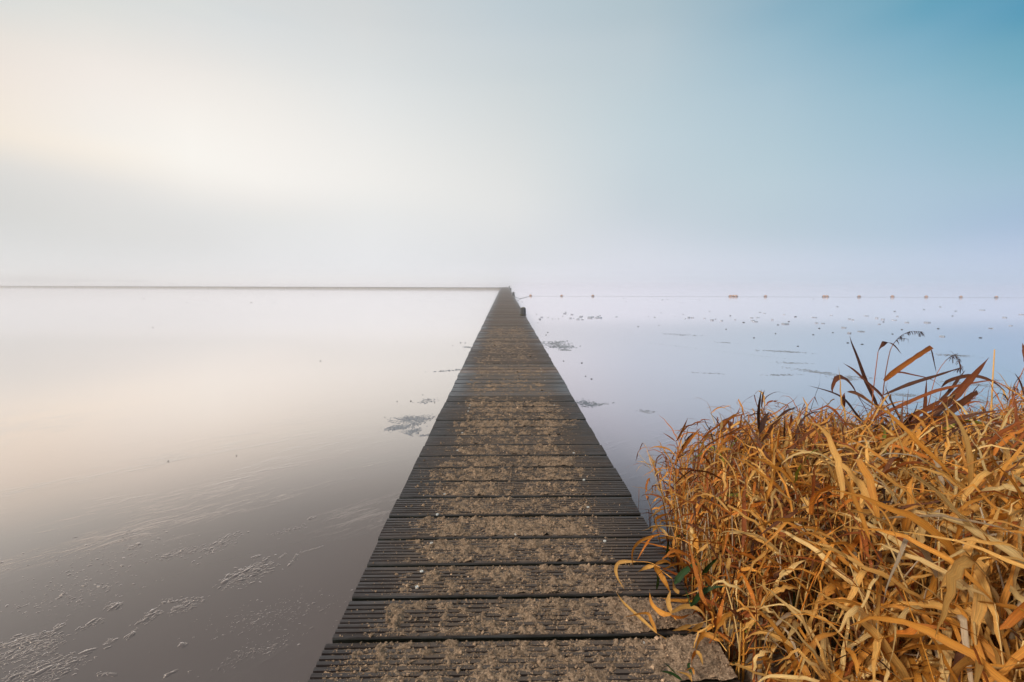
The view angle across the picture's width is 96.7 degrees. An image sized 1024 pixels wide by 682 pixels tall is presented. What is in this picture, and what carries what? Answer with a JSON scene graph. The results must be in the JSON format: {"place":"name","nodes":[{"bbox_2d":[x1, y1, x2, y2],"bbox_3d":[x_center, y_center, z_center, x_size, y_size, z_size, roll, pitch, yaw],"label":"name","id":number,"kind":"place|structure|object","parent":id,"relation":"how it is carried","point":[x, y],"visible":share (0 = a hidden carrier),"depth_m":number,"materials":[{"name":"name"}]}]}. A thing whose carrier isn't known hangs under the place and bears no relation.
{"place":"outdoors","nodes":[
{"label":"outdoors","id":0,"kind":"place"},
{"bbox_2d":[0,281,1023,681],"bbox_3d":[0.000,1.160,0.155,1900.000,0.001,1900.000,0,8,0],"label":"lake","id":1,"kind":"structure","parent":0,"point":[118,415],"depth_m":4.46,"materials":[{"name":"grey liquid"}]},
{"bbox_2d":[0,516,352,681],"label":"ice crumbs","id":2,"kind":"object","parent":1,"relation":"on","point":[36,647],"visible":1,"depth_m":1.54,"materials":[{"name":"grey ice"}]},
{"bbox_2d":[0,286,500,289],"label":"jetty","id":3,"kind":"object","parent":1,"relation":"in","point":[498,288],"visible":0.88,"depth_m":62.63,"materials":[{"name":"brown wood"}]},
{"bbox_2d":[379,340,613,436],"bbox_3d":[0.063,0.350,6.164,2.370,0.009,5.520,0,8,0],"label":"slush patch","id":4,"kind":"object","parent":1,"relation":"on","point":[422,419],"visible":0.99,"depth_m":3.88,"materials":[{"name":"grey ice"}]},
{"bbox_2d":[308,287,739,681],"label":"boardwalk","id":5,"kind":"structure","parent":1,"relation":"in","point":[504,312],"depth_m":1.60,"materials":[{"name":"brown wood"}]},
{"bbox_2d":[326,326,737,681],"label":"sand","id":6,"kind":"structure","parent":5,"relation":"on","point":[612,601],"depth_m":1.38,"materials":[{"name":"brown sand"}]},
{"bbox_2d":[322,388,733,681],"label":"sand grains","id":7,"kind":"object","parent":6,"relation":"on","point":[545,643],"visible":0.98,"depth_m":1.35},
{"bbox_2d":[616,592,665,638],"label":"reed","id":8,"kind":"object","parent":6,"relation":"on","point":[642,619],"visible":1,"depth_m":1.21,"materials":[{"name":"plant"}]},
{"bbox_2d":[649,579,708,623],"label":"reed","id":9,"kind":"object","parent":6,"relation":"on","point":[659,611],"visible":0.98,"depth_m":1.21,"materials":[{"name":"plant"}]},
{"bbox_2d":[639,333,1005,412],"bbox_3d":[3.361,0.336,6.279,5.107,0.007,6.311,6,10,40],"label":"slush streak","id":10,"kind":"object","parent":1,"relation":"on","point":[905,395],"visible":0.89,"depth_m":5.62,"materials":[{"name":"grey ice"}]},
{"bbox_2d":[0,0,1023,280],"label":"sky","id":11,"kind":"structure","parent":0,"point":[151,140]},
{"bbox_2d":[672,554,900,681],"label":"sand bank","id":12,"kind":"structure","parent":0,"point":[748,674],"depth_m":1.14,"materials":[{"name":"brown sand"}]},
{"bbox_2d":[638,559,675,591],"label":"reed","id":13,"kind":"object","parent":12,"relation":"on","point":[658,570],"visible":0.95,"depth_m":1.25,"materials":[{"name":"plant"}]},
{"bbox_2d":[631,513,698,566],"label":"reed","id":14,"kind":"object","parent":12,"relation":"on","point":[649,538],"visible":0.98,"depth_m":1.33,"materials":[{"name":"plant"}]},
{"bbox_2d":[658,533,720,596],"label":"reed","id":15,"kind":"object","parent":12,"relation":"on","point":[703,548],"visible":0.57,"depth_m":1.33,"materials":[{"name":"plant"}]},
{"bbox_2d":[656,543,724,606],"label":"reed","id":16,"kind":"object","parent":12,"relation":"on","point":[681,574],"visible":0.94,"depth_m":1.24,"materials":[{"name":"plant"}]},
{"bbox_2d":[688,540,723,641],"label":"reed","id":17,"kind":"object","parent":12,"relation":"on","point":[701,594],"visible":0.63,"depth_m":1.16,"materials":[{"name":"plant"}]},
{"bbox_2d":[701,591,725,639],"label":"reed","id":18,"kind":"object","parent":12,"relation":"on","point":[718,617],"visible":0.91,"depth_m":1.13,"materials":[{"name":"plant"}]},
{"bbox_2d":[691,632,735,664],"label":"reed","id":19,"kind":"object","parent":12,"relation":"on","point":[702,635],"visible":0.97,"depth_m":1.11,"materials":[{"name":"plant"}]},
{"bbox_2d":[691,572,735,658],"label":"reed","id":20,"kind":"object","parent":12,"relation":"on","point":[715,600],"visible":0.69,"depth_m":1.16,"materials":[{"name":"plant"}]},
{"bbox_2d":[678,573,759,627],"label":"reed","id":21,"kind":"object","parent":12,"relation":"on","point":[711,602],"visible":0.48,"depth_m":1.21,"materials":[{"name":"plant"}]},
{"bbox_2d":[708,546,758,672],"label":"reed","id":22,"kind":"object","parent":12,"relation":"on","point":[739,580],"visible":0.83,"depth_m":1.14,"materials":[{"name":"plant"}]},
{"bbox_2d":[722,514,754,652],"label":"reed","id":23,"kind":"object","parent":12,"relation":"on","point":[724,540],"visible":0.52,"depth_m":1.22,"materials":[{"name":"plant"}]},
{"bbox_2d":[720,605,765,681],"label":"reed","id":24,"kind":"object","parent":12,"relation":"on","point":[747,614],"visible":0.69,"depth_m":1.11,"materials":[{"name":"plant"}]},
{"bbox_2d":[713,553,773,654],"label":"reed","id":25,"kind":"object","parent":12,"relation":"on","point":[727,564],"visible":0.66,"depth_m":1.11,"materials":[{"name":"plant"}]},
{"bbox_2d":[700,566,786,654],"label":"reed","id":26,"kind":"object","parent":12,"relation":"on","point":[745,569],"visible":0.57,"depth_m":1.17,"materials":[{"name":"plant"}]},
{"bbox_2d":[738,610,784,679],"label":"reed","id":27,"kind":"object","parent":12,"relation":"on","point":[747,625],"visible":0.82,"depth_m":1.07,"materials":[{"name":"plant"}]},
{"bbox_2d":[757,390,768,447],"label":"reed","id":28,"kind":"object","parent":12,"relation":"on","point":[761,424],"visible":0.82,"depth_m":1.74,"materials":[{"name":"plant"}]},
{"bbox_2d":[711,573,816,653],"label":"reed","id":29,"kind":"object","parent":12,"relation":"on","point":[752,598],"visible":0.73,"depth_m":1.04,"materials":[{"name":"plant"}]},
{"bbox_2d":[735,562,798,669],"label":"reed","id":30,"kind":"object","parent":12,"relation":"on","point":[770,594],"visible":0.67,"depth_m":1.10,"materials":[{"name":"plant"}]},
{"bbox_2d":[728,608,811,673],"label":"reed","id":31,"kind":"object","parent":12,"relation":"on","point":[777,637],"visible":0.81,"depth_m":1.04,"materials":[{"name":"plant"}]},
{"bbox_2d":[731,482,810,611],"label":"reed","id":32,"kind":"object","parent":12,"relation":"on","point":[743,525],"visible":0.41,"depth_m":1.24,"materials":[{"name":"plant"}]},
{"bbox_2d":[742,605,799,665],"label":"reed","id":33,"kind":"object","parent":12,"relation":"on","point":[795,624],"visible":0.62,"depth_m":1.03,"materials":[{"name":"plant"}]},
{"bbox_2d":[752,591,802,679],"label":"reed","id":34,"kind":"object","parent":12,"relation":"on","point":[766,650],"visible":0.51,"depth_m":1.06,"materials":[{"name":"plant"}]},
{"bbox_2d":[761,407,796,444],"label":"reed","id":35,"kind":"object","parent":12,"relation":"on","point":[776,422],"visible":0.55,"depth_m":1.78,"materials":[{"name":"plant"}]},
{"bbox_2d":[737,488,823,642],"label":"reed","id":36,"kind":"object","parent":12,"relation":"on","point":[784,594],"visible":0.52,"depth_m":1.16,"materials":[{"name":"plant"}]},
{"bbox_2d":[742,511,821,594],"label":"reed","id":37,"kind":"object","parent":12,"relation":"on","point":[763,554],"visible":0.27,"depth_m":1.17,"materials":[{"name":"plant"}]},
{"bbox_2d":[752,581,835,668],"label":"reed","id":38,"kind":"object","parent":12,"relation":"on","point":[792,610],"visible":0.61,"depth_m":0.98,"materials":[{"name":"plant"}]},
{"bbox_2d":[747,494,841,639],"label":"reed","id":39,"kind":"object","parent":12,"relation":"on","point":[789,519],"visible":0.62,"depth_m":1.05,"materials":[{"name":"plant"}]},
{"bbox_2d":[758,609,831,681],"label":"reed","id":40,"kind":"object","parent":12,"relation":"on","point":[784,676],"visible":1,"depth_m":0.90,"materials":[{"name":"plant"}]},
{"bbox_2d":[751,529,843,616],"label":"reed","id":41,"kind":"object","parent":12,"relation":"on","point":[782,547],"visible":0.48,"depth_m":1.15,"materials":[{"name":"plant"}]},
{"bbox_2d":[754,526,842,625],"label":"reed","id":42,"kind":"object","parent":12,"relation":"on","point":[788,577],"visible":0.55,"depth_m":1.11,"materials":[{"name":"plant"}]},
{"bbox_2d":[742,617,857,676],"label":"reed","id":43,"kind":"object","parent":12,"relation":"on","point":[850,664],"visible":0.55,"depth_m":0.94,"materials":[{"name":"plant"}]},
{"bbox_2d":[774,606,834,681],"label":"reed","id":44,"kind":"object","parent":12,"relation":"on","point":[812,664],"visible":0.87,"depth_m":0.92,"materials":[{"name":"plant"}]},
{"bbox_2d":[727,488,883,630],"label":"reed","id":45,"kind":"object","parent":12,"relation":"on","point":[769,515],"visible":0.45,"depth_m":1.15,"materials":[{"name":"plant"}]},
{"bbox_2d":[779,537,832,652],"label":"reed","id":46,"kind":"object","parent":12,"relation":"on","point":[813,565],"visible":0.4,"depth_m":1.11,"materials":[{"name":"plant"}]},
{"bbox_2d":[755,522,859,638],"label":"reed","id":47,"kind":"object","parent":12,"relation":"on","point":[855,541],"visible":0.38,"depth_m":1.09,"materials":[{"name":"plant"}]},
{"bbox_2d":[747,610,882,681],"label":"reed","id":48,"kind":"object","parent":12,"relation":"on","point":[805,671],"visible":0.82,"depth_m":0.96,"materials":[{"name":"plant"}]},
{"bbox_2d":[796,465,839,609],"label":"reed","id":49,"kind":"object","parent":12,"relation":"on","point":[812,490],"visible":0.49,"depth_m":1.16,"materials":[{"name":"plant"}]},
{"bbox_2d":[749,531,887,632],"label":"reed","id":50,"kind":"object","parent":12,"relation":"on","point":[798,535],"visible":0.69,"depth_m":1.09,"materials":[{"name":"plant"}]},
{"bbox_2d":[781,619,866,681],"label":"reed","id":51,"kind":"object","parent":12,"relation":"on","point":[823,646],"visible":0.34,"depth_m":0.98,"materials":[{"name":"plant"}]},
{"bbox_2d":[631,368,1023,681],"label":"reed","id":52,"kind":"object","parent":12,"relation":"on","point":[969,458],"depth_m":1.26,"materials":[{"name":"orange plant"}]},
{"bbox_2d":[785,571,873,664],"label":"reed","id":53,"kind":"object","parent":12,"relation":"on","point":[830,588],"visible":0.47,"depth_m":1.02,"materials":[{"name":"plant"}]},
{"bbox_2d":[808,638,850,680],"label":"reed","id":54,"kind":"object","parent":12,"relation":"on","point":[838,672],"visible":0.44,"depth_m":0.91,"materials":[{"name":"plant"}]},
{"bbox_2d":[765,610,909,680],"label":"reed","id":55,"kind":"object","parent":12,"relation":"on","point":[853,657],"visible":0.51,"depth_m":0.93,"materials":[{"name":"plant"}]},
{"bbox_2d":[785,530,895,629],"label":"reed","id":56,"kind":"object","parent":12,"relation":"on","point":[832,572],"visible":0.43,"depth_m":1.04,"materials":[{"name":"plant"}]},
{"bbox_2d":[751,437,931,674],"bbox_3d":[0.818,0.511,1.096,0.318,0.513,0.378,-7,10,-42],"label":"reed","id":57,"kind":"object","parent":12,"relation":"on","point":[891,583],"visible":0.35,"depth_m":1.06,"materials":[{"name":"plant"}]},
{"bbox_2d":[773,520,919,658],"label":"reed","id":58,"kind":"object","parent":12,"relation":"on","point":[838,595],"visible":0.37,"depth_m":1.04,"materials":[{"name":"plant"}]},
{"bbox_2d":[749,547,947,679],"bbox_3d":[0.647,0.594,0.916,0.294,0.390,0.137,1,8,10],"label":"reed","id":59,"kind":"object","parent":12,"relation":"on","point":[853,610],"visible":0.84,"depth_m":0.88,"materials":[{"name":"plant"}]},
{"bbox_2d":[811,430,886,642],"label":"reed","id":60,"kind":"object","parent":12,"relation":"on","point":[851,537],"visible":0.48,"depth_m":1.12,"materials":[{"name":"plant"}]},
{"bbox_2d":[813,544,899,642],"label":"reed","id":61,"kind":"object","parent":12,"relation":"on","point":[825,559],"visible":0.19,"depth_m":1.05,"materials":[{"name":"plant"}]},
{"bbox_2d":[820,502,897,624],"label":"reed","id":62,"kind":"object","parent":12,"relation":"on","point":[861,574],"visible":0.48,"depth_m":0.98,"materials":[{"name":"plant"}]},
{"bbox_2d":[767,527,957,657],"bbox_3d":[0.820,0.599,0.952,0.363,0.377,0.421,0,8,0],"label":"reed","id":63,"kind":"object","parent":12,"relation":"on","point":[822,555],"visible":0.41,"depth_m":0.99,"materials":[{"name":"plant"}]},
{"bbox_2d":[850,338,879,413],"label":"reed","id":64,"kind":"object","parent":12,"relation":"on","point":[865,377],"visible":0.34,"depth_m":2.04,"materials":[{"name":"plant"}]},
{"bbox_2d":[805,529,928,639],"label":"reed","id":65,"kind":"object","parent":12,"relation":"on","point":[842,559],"visible":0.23,"depth_m":1.01,"materials":[{"name":"plant"}]},
{"bbox_2d":[831,562,921,681],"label":"reed","id":66,"kind":"object","parent":12,"relation":"on","point":[867,667],"visible":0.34,"depth_m":0.93,"materials":[{"name":"plant"}]},
{"bbox_2d":[813,554,948,669],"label":"reed","id":67,"kind":"object","parent":12,"relation":"on","point":[914,641],"visible":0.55,"depth_m":0.87,"materials":[{"name":"plant"}]},
{"bbox_2d":[804,573,966,681],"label":"reed","id":68,"kind":"object","parent":12,"relation":"on","point":[876,648],"visible":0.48,"depth_m":0.88,"materials":[{"name":"plant"}]},
{"bbox_2d":[838,508,933,654],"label":"reed","id":69,"kind":"object","parent":12,"relation":"on","point":[921,538],"visible":0.45,"depth_m":0.94,"materials":[{"name":"plant"}]},
{"bbox_2d":[820,648,953,681],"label":"reed","id":70,"kind":"object","parent":12,"relation":"on","point":[907,665],"visible":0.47,"depth_m":0.87,"materials":[{"name":"plant"}]},
{"bbox_2d":[852,645,922,681],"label":"reed","id":71,"kind":"object","parent":12,"relation":"on","point":[911,659],"visible":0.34,"depth_m":0.86,"materials":[{"name":"plant"}]},
{"bbox_2d":[826,638,952,681],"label":"reed","id":72,"kind":"object","parent":12,"relation":"on","point":[903,658],"visible":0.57,"depth_m":0.88,"materials":[{"name":"plant"}]},
{"bbox_2d":[819,541,964,657],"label":"reed","id":73,"kind":"object","parent":12,"relation":"on","point":[852,547],"visible":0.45,"depth_m":0.98,"materials":[{"name":"plant"}]},
{"bbox_2d":[855,505,929,631],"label":"reed","id":74,"kind":"object","parent":12,"relation":"on","point":[866,549],"visible":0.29,"depth_m":1.03,"materials":[{"name":"plant"}]},
{"bbox_2d":[812,585,973,681],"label":"reed","id":75,"kind":"object","parent":12,"relation":"on","point":[900,668],"visible":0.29,"depth_m":0.86,"materials":[{"name":"plant"}]},
{"bbox_2d":[784,485,1002,610],"bbox_3d":[0.840,0.545,1.090,0.321,0.491,0.361,0,8,0],"label":"reed","id":76,"kind":"object","parent":12,"relation":"on","point":[821,530],"visible":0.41,"depth_m":1.14,"materials":[{"name":"plant"}]},
{"bbox_2d":[803,519,993,657],"bbox_3d":[0.812,0.598,0.907,0.403,0.383,0.186,2,8,18],"label":"reed","id":77,"kind":"object","parent":12,"relation":"on","point":[886,576],"visible":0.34,"depth_m":0.88,"materials":[{"name":"plant"}]},
{"bbox_2d":[858,493,940,590],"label":"reed","id":78,"kind":"object","parent":12,"relation":"on","point":[876,563],"visible":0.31,"depth_m":1.01,"materials":[{"name":"plant"}]},
{"bbox_2d":[857,530,945,655],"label":"reed","id":79,"kind":"object","parent":12,"relation":"on","point":[913,586],"visible":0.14,"depth_m":0.95,"materials":[{"name":"plant"}]},
{"bbox_2d":[856,518,962,629],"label":"reed","id":80,"kind":"object","parent":12,"relation":"on","point":[873,581],"visible":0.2,"depth_m":0.92,"materials":[{"name":"plant"}]},
{"bbox_2d":[810,498,1011,668],"bbox_3d":[0.841,0.540,0.893,0.487,0.500,0.330,0,8,0],"label":"reed","id":81,"kind":"object","parent":12,"relation":"on","point":[959,585],"visible":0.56,"depth_m":0.84,"materials":[{"name":"plant"}]},
{"bbox_2d":[879,331,944,442],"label":"reed","id":82,"kind":"object","parent":12,"relation":"on","point":[896,370],"visible":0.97,"depth_m":1.91,"materials":[{"name":"plant"}]},
{"bbox_2d":[863,456,965,658],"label":"reed","id":83,"kind":"object","parent":12,"relation":"on","point":[907,509],"visible":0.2,"depth_m":1.00,"materials":[{"name":"plant"}]},
{"bbox_2d":[809,458,1020,643],"bbox_3d":[0.827,0.526,0.983,0.168,0.507,0.392,-4,8,-25],"label":"reed","id":84,"kind":"object","parent":12,"relation":"on","point":[869,490],"visible":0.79,"depth_m":0.96,"materials":[{"name":"plant"}]},
{"bbox_2d":[883,476,956,586],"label":"reed","id":85,"kind":"object","parent":12,"relation":"on","point":[906,523],"visible":0.24,"depth_m":1.01,"materials":[{"name":"plant"}]},
{"bbox_2d":[884,351,962,414],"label":"reed","id":86,"kind":"object","parent":12,"relation":"on","point":[919,381],"visible":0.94,"depth_m":1.98,"materials":[{"name":"plant"}]},
{"bbox_2d":[895,395,954,432],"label":"reed","id":87,"kind":"object","parent":12,"relation":"on","point":[918,413],"visible":0.48,"depth_m":1.66,"materials":[{"name":"plant"}]},
{"bbox_2d":[829,489,1023,681],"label":"reed","id":88,"kind":"object","parent":12,"relation":"on","point":[927,527],"visible":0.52,"depth_m":0.82,"materials":[{"name":"plant"}]},
{"bbox_2d":[903,590,952,681],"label":"reed","id":89,"kind":"object","parent":12,"relation":"on","point":[948,633],"visible":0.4,"depth_m":0.80,"materials":[{"name":"plant"}]},
{"bbox_2d":[862,394,996,583],"bbox_3d":[0.965,0.440,1.020,0.363,0.668,0.258,-2,8,-15],"label":"reed","id":90,"kind":"object","parent":12,"relation":"on","point":[966,511],"visible":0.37,"depth_m":0.97,"materials":[{"name":"plant"}]},
{"bbox_2d":[858,528,1002,656],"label":"reed","id":91,"kind":"object","parent":12,"relation":"on","point":[924,554],"visible":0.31,"depth_m":0.86,"materials":[{"name":"plant"}]},
{"bbox_2d":[912,619,949,681],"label":"reed","id":92,"kind":"object","parent":12,"relation":"on","point":[925,671],"visible":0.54,"depth_m":0.83,"materials":[{"name":"plant"}]},
{"bbox_2d":[846,457,1023,623],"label":"reed","id":93,"kind":"object","parent":12,"relation":"on","point":[963,507],"visible":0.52,"depth_m":0.89,"materials":[{"name":"plant"}]},
{"bbox_2d":[865,380,1004,436],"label":"reed","id":94,"kind":"object","parent":12,"relation":"on","point":[926,394],"visible":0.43,"depth_m":1.91,"materials":[{"name":"plant"}]},
{"bbox_2d":[862,460,1020,587],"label":"reed","id":95,"kind":"object","parent":12,"relation":"on","point":[977,480],"visible":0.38,"depth_m":0.95,"materials":[{"name":"plant"}]},
{"bbox_2d":[905,390,978,426],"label":"reed","id":96,"kind":"object","parent":12,"relation":"on","point":[963,401],"visible":0.43,"depth_m":1.75,"materials":[{"name":"plant"}]},
{"bbox_2d":[878,566,1006,661],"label":"reed","id":97,"kind":"object","parent":12,"relation":"on","point":[956,632],"visible":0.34,"depth_m":0.82,"materials":[{"name":"plant"}]},
{"bbox_2d":[865,601,1023,680],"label":"reed","id":98,"kind":"object","parent":12,"relation":"on","point":[939,606],"visible":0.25,"depth_m":0.86,"materials":[{"name":"plant"}]},
{"bbox_2d":[875,484,1022,659],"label":"reed","id":99,"kind":"object","parent":12,"relation":"on","point":[975,507],"visible":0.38,"depth_m":0.91,"materials":[{"name":"plant"}]},
{"bbox_2d":[907,389,993,437],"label":"reed","id":100,"kind":"object","parent":12,"relation":"on","point":[951,421],"visible":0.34,"depth_m":1.55,"materials":[{"name":"plant"}]},
{"bbox_2d":[937,359,987,406],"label":"reed","id":101,"kind":"object","parent":12,"relation":"on","point":[963,386],"visible":0.45,"depth_m":1.80,"materials":[{"name":"plant"}]},
{"bbox_2d":[909,639,1023,681],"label":"reed","id":102,"kind":"object","parent":12,"relation":"on","point":[961,662],"visible":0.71,"depth_m":0.73,"materials":[{"name":"plant"}]},
{"bbox_2d":[913,556,1023,653],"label":"reed","id":103,"kind":"object","parent":12,"relation":"on","point":[928,594],"visible":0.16,"depth_m":0.91,"materials":[{"name":"plant"}]},
{"bbox_2d":[934,498,1023,648],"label":"reed","id":104,"kind":"object","parent":12,"relation":"on","point":[991,548],"visible":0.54,"depth_m":0.82,"materials":[{"name":"plant"}]},
{"bbox_2d":[935,532,1023,660],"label":"reed","id":105,"kind":"object","parent":12,"relation":"on","point":[955,572],"visible":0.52,"depth_m":0.74,"materials":[{"name":"plant"}]},
{"bbox_2d":[971,560,988,681],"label":"reed","id":106,"kind":"object","parent":12,"relation":"on","point":[979,611],"visible":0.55,"depth_m":0.76,"materials":[{"name":"plant"}]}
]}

